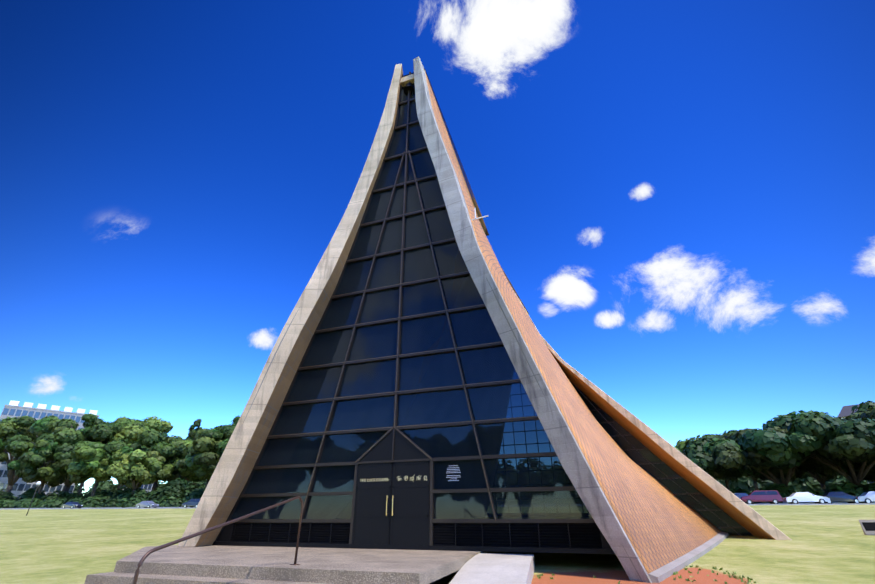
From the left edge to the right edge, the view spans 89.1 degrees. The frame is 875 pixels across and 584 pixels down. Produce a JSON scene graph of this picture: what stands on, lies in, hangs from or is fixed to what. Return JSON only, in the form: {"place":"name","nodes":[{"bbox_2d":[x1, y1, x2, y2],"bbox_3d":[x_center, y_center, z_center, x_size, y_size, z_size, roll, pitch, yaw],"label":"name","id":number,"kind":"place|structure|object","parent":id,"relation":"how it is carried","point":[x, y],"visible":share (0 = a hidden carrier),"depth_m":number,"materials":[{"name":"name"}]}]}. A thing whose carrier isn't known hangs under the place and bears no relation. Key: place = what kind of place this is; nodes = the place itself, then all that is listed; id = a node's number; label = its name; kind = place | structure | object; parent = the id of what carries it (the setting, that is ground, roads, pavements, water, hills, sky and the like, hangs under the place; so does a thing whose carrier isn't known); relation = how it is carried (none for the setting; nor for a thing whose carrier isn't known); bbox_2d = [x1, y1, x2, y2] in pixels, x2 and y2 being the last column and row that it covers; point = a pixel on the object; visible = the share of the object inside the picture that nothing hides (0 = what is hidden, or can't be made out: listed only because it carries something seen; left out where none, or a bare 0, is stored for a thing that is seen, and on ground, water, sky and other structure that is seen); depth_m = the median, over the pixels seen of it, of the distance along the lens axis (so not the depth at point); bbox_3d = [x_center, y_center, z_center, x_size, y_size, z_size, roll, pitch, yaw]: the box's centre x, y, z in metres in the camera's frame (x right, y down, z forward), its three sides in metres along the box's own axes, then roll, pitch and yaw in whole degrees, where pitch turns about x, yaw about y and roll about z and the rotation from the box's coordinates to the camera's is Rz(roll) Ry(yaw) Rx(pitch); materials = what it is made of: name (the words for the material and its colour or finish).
{"place":"outdoors","nodes":[
{"label":"outdoors","id":0,"kind":"place"},
{"bbox_2d":[177,64,402,546],"bbox_3d":[-4.431,-1.024,15.996,5.961,19.550,1.513,-10,-29,18],"label":"concrete wall edge","id":1,"kind":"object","parent":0,"point":[229,477],"depth_m":14.07,"materials":[{"name":"grey concrete"}]},
{"bbox_2d":[400,74,414,93],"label":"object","id":2,"kind":"object","parent":1,"relation":"attached to","point":[407,81],"visible":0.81,"depth_m":19.25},
{"bbox_2d":[0,505,874,583],"bbox_3d":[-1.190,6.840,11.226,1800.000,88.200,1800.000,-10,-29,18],"label":"lawn ground","id":3,"kind":"structure","parent":0,"point":[829,544],"depth_m":13.55,"materials":[{"name":"green plant"}]},
{"bbox_2d":[0,415,60,491],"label":"tree","id":4,"kind":"object","parent":3,"relation":"on","point":[14,429],"visible":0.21,"depth_m":179.27,"materials":[{"name":"green plant"}]},
{"bbox_2d":[26,481,40,515],"bbox_3d":[-51.034,26.115,56.023,0.480,4.108,0.456,-10,-29,18],"label":"lamp post","id":5,"kind":"object","parent":3,"relation":"on","point":[38,483],"visible":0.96,"depth_m":56.38,"materials":[{"name":"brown metal"}]},
{"bbox_2d":[7,439,74,496],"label":"tree","id":6,"kind":"object","parent":3,"relation":"on","point":[25,466],"visible":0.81,"depth_m":143.34,"materials":[{"name":"green plant"}]},
{"bbox_2d":[0,400,98,498],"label":"library building","id":7,"kind":"structure","parent":3,"relation":"on","point":[12,409],"depth_m":241.21,"materials":[{"name":"grey concrete"}]},
{"bbox_2d":[5,413,116,492],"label":"tree","id":8,"kind":"object","parent":3,"relation":"on","point":[95,429],"visible":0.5,"depth_m":158.85,"materials":[{"name":"green plant"}]},
{"bbox_2d":[77,428,84,493],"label":"tree","id":9,"kind":"object","parent":3,"relation":"on","point":[81,486],"depth_m":226.02,"materials":[{"name":"green plant"}]},
{"bbox_2d":[65,440,130,496],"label":"tree","id":10,"kind":"object","parent":3,"relation":"on","point":[94,460],"visible":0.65,"depth_m":136.77,"materials":[{"name":"green plant"}]},
{"bbox_2d":[0,482,205,502],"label":"understory shrubs","id":11,"kind":"object","parent":3,"relation":"on","point":[196,492],"visible":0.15,"depth_m":128.39,"materials":[{"name":"green plant"}]},
{"bbox_2d":[122,479,152,491],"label":"grey building","id":12,"kind":"structure","parent":3,"relation":"on","point":[148,487],"depth_m":288.97,"materials":[{"name":"grey"}]},
{"bbox_2d":[103,416,172,493],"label":"tree","id":13,"kind":"object","parent":3,"relation":"on","point":[129,431],"visible":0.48,"depth_m":167.37,"materials":[{"name":"green plant"}]},
{"bbox_2d":[105,449,173,494],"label":"tree","id":14,"kind":"object","parent":3,"relation":"on","point":[138,467],"visible":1,"depth_m":127.65,"materials":[{"name":"green plant"}]},
{"bbox_2d":[119,429,193,492],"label":"tree","id":15,"kind":"object","parent":3,"relation":"on","point":[170,448],"visible":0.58,"depth_m":139.93,"materials":[{"name":"green plant"}]},
{"bbox_2d":[164,419,201,493],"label":"tree","id":16,"kind":"object","parent":3,"relation":"on","point":[181,481],"visible":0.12,"depth_m":172.17,"materials":[{"name":"green plant"}]},
{"bbox_2d":[171,440,215,488],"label":"tree","id":17,"kind":"object","parent":3,"relation":"on","point":[205,472],"visible":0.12,"depth_m":137.69,"materials":[{"name":"green plant"}]},
{"bbox_2d":[176,415,240,469],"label":"tree","id":18,"kind":"object","parent":3,"relation":"on","point":[208,447],"visible":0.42,"depth_m":109.02,"materials":[{"name":"green plant"}]},
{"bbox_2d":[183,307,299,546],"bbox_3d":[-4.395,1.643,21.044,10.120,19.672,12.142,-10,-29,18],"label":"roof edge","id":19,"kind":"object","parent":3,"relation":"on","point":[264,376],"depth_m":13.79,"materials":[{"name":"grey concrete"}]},
{"bbox_2d":[84,545,482,583],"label":"entrance steps","id":20,"kind":"structure","parent":3,"relation":"on","point":[210,564],"depth_m":7.51,"materials":[{"name":"grey concrete"}]},
{"bbox_2d":[132,496,303,583],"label":"handrail","id":21,"kind":"object","parent":20,"relation":"on","point":[143,558],"visible":1,"depth_m":6.08,"materials":[{"name":"brown metal"}]},
{"bbox_2d":[212,72,614,553],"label":"glass curtain wall","id":22,"kind":"structure","parent":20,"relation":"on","point":[406,368],"depth_m":12.94,"materials":[{"name":"glass"}]},
{"bbox_2d":[398,476,426,481],"bbox_3d":[-0.683,4.962,11.826,0.902,0.188,0.006,-10,-29,18],"label":"sign lettering","id":23,"kind":"object","parent":22,"relation":"attached to","point":[418,477],"visible":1,"depth_m":11.81},
{"bbox_2d":[446,465,460,480],"bbox_3d":[0.415,4.734,11.614,0.406,0.376,0.004,-10,-29,18],"label":"chapel notice","id":24,"kind":"object","parent":22,"relation":"attached to","point":[453,472],"visible":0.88,"depth_m":11.61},
{"bbox_2d":[0,480,874,507],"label":"hedge shrubs","id":25,"kind":"object","parent":3,"relation":"on","point":[174,501],"depth_m":104.22,"materials":[{"name":"green plant"}]},
{"bbox_2d":[404,68,528,313],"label":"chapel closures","id":26,"kind":"object","parent":3,"relation":"on","point":[472,195],"visible":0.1,"depth_m":24.78,"materials":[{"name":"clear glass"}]},
{"bbox_2d":[73,475,867,494],"bbox_3d":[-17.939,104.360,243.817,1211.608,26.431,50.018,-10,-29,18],"label":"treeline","id":27,"kind":"object","parent":3,"relation":"on","point":[796,485],"visible":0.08,"depth_m":183.87,"materials":[{"name":"green plant"}]},
{"bbox_2d":[413,56,651,582],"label":"concrete edge beam","id":28,"kind":"structure","parent":3,"relation":"on","point":[575,466],"depth_m":11.17,"materials":[{"name":"grey concrete"}]},
{"bbox_2d":[424,70,720,581],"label":"tiled roof","id":29,"kind":"structure","parent":3,"relation":"on","point":[661,524],"depth_m":12.23,"materials":[{"name":"brown tile"}]},
{"bbox_2d":[472,208,487,219],"bbox_3d":[1.379,-2.584,14.474,0.551,0.470,0.030,-10,-29,18],"label":"chapel bracket","id":30,"kind":"object","parent":29,"relation":"attached to","point":[479,217],"visible":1,"depth_m":14.41,"materials":[{"name":"white metal"}]},
{"bbox_2d":[571,382,752,535],"bbox_3d":[8.978,6.336,19.736,7.783,9.114,0.297,-10,-29,18],"label":"side window","id":31,"kind":"structure","parent":29,"relation":"attached to","point":[637,452],"depth_m":18.76,"materials":[{"name":"black glass"}]},
{"bbox_2d":[571,383,720,530],"bbox_3d":[10.821,6.315,28.870,11.672,18.516,16.720,-10,-29,18],"label":"roof edge","id":32,"kind":"object","parent":3,"relation":"on","point":[651,475],"depth_m":21.70,"materials":[{"name":"brown tile"}]},
{"bbox_2d":[537,565,755,583],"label":"plants","id":33,"kind":"object","parent":3,"relation":"on","point":[728,575],"visible":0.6,"depth_m":8.75,"materials":[{"name":"green plant"}]},
{"bbox_2d":[513,290,790,539],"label":"concrete edge beam","id":34,"kind":"structure","parent":3,"relation":"on","point":[736,508],"depth_m":17.77,"materials":[{"name":"concrete"}]},
{"bbox_2d":[648,531,728,582],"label":"concrete curb","id":35,"kind":"structure","parent":3,"relation":"on","point":[662,573],"depth_m":10.33,"materials":[{"name":"concrete"}]},
{"bbox_2d":[674,437,716,479],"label":"tree","id":36,"kind":"object","parent":3,"relation":"on","point":[680,445],"visible":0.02,"depth_m":105.06,"materials":[{"name":"green plant"}]},
{"bbox_2d":[676,440,748,489],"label":"tree","id":37,"kind":"object","parent":3,"relation":"on","point":[726,483],"depth_m":111.76,"materials":[{"name":"green plant"}]},
{"bbox_2d":[704,430,758,489],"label":"tree","id":38,"kind":"object","parent":3,"relation":"on","point":[753,478],"depth_m":99.39,"materials":[{"name":"green plant"}]},
{"bbox_2d":[682,411,874,486],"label":"tree","id":39,"kind":"object","parent":3,"relation":"on","point":[720,456],"visible":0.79,"depth_m":63.34,"materials":[{"name":"green plant"}]},
{"bbox_2d":[772,471,814,482],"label":"tree","id":40,"kind":"object","parent":3,"relation":"on","point":[806,474],"depth_m":123.48,"materials":[{"name":"green plant"}]},
{"bbox_2d":[738,406,874,488],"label":"tree","id":41,"kind":"object","parent":3,"relation":"on","point":[855,437],"visible":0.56,"depth_m":62.34,"materials":[{"name":"green plant"}]},
{"bbox_2d":[807,469,826,492],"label":"tree","id":42,"kind":"object","parent":3,"relation":"on","point":[821,480],"depth_m":81.56,"materials":[{"name":"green plant"}]},
{"bbox_2d":[810,470,851,482],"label":"tree","id":43,"kind":"object","parent":3,"relation":"on","point":[833,476],"depth_m":124.24,"materials":[{"name":"green plant"}]},
{"bbox_2d":[838,402,874,483],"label":"building","id":44,"kind":"structure","parent":3,"relation":"on","point":[845,411],"depth_m":120.58,"materials":[{"name":"grey"}]},
{"bbox_2d":[841,400,874,475],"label":"tree","id":45,"kind":"object","parent":3,"relation":"on","point":[863,406],"visible":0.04,"depth_m":70.41,"materials":[{"name":"green plant"}]},
{"bbox_2d":[859,520,874,534],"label":"stone plaque","id":46,"kind":"object","parent":3,"relation":"on","point":[868,527],"visible":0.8,"depth_m":16.71,"materials":[{"name":"black stone"}]},
{"bbox_2d":[0,502,874,509],"bbox_3d":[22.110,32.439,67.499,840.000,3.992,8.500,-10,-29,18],"label":"campus road","id":47,"kind":"structure","parent":0,"point":[844,503],"depth_m":88.72,"materials":[{"name":"grey asphalt"}]},
{"bbox_2d":[61,502,82,507],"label":"car","id":48,"kind":"object","parent":47,"relation":"on","point":[72,505],"visible":0.9,"depth_m":100.17,"materials":[{"name":"black paint"}]},
{"bbox_2d":[135,501,158,507],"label":"car","id":49,"kind":"object","parent":47,"relation":"on","point":[146,504],"visible":0.92,"depth_m":92.85,"materials":[{"name":"grey paint"}]},
{"bbox_2d":[182,499,199,507],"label":"car","id":50,"kind":"object","parent":47,"relation":"on","point":[191,503],"visible":0.52,"depth_m":88.63,"materials":[{"name":"blue paint"}]},
{"bbox_2d":[733,493,754,503],"bbox_3d":[42.701,29.356,63.112,4.650,1.422,1.830,-10,-29,18],"label":"car","id":51,"kind":"object","parent":47,"relation":"on","point":[738,495],"visible":0.08,"depth_m":62.54,"materials":[{"name":"blue paint"}]},
{"bbox_2d":[739,490,782,503],"bbox_3d":[42.413,27.090,58.510,4.650,1.692,1.830,-11,-29,20],"label":"car","id":52,"kind":"object","parent":47,"relation":"on","point":[772,496],"visible":0.85,"depth_m":57.83,"materials":[{"name":"red paint"}]},
{"bbox_2d":[782,492,830,503],"bbox_3d":[47.065,26.425,56.879,4.650,1.422,1.830,-10,-29,18],"label":"car","id":53,"kind":"object","parent":47,"relation":"on","point":[795,498],"visible":0.92,"depth_m":56.33,"materials":[{"name":"white paint"}]},
{"bbox_2d":[822,492,859,503],"bbox_3d":[50.475,25.938,55.922,4.650,1.422,1.830,-9,-29,17],"label":"car","id":54,"kind":"object","parent":47,"relation":"on","point":[839,497],"visible":0.54,"depth_m":55.28,"materials":[{"name":"blue paint"}]},
{"bbox_2d":[857,491,874,502],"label":"car","id":55,"kind":"object","parent":47,"relation":"on","point":[866,497],"visible":0.81,"depth_m":54.29,"materials":[{"name":"blue paint"}]},
{"bbox_2d":[0,0,874,491],"label":"sky","id":56,"kind":"structure","parent":0,"point":[677,196],"materials":[{"name":"blue"}]},
{"bbox_2d":[449,553,534,583],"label":"ramp path","id":57,"kind":"structure","parent":0,"point":[486,568],"depth_m":8.21,"materials":[{"name":"concrete"}]}
]}

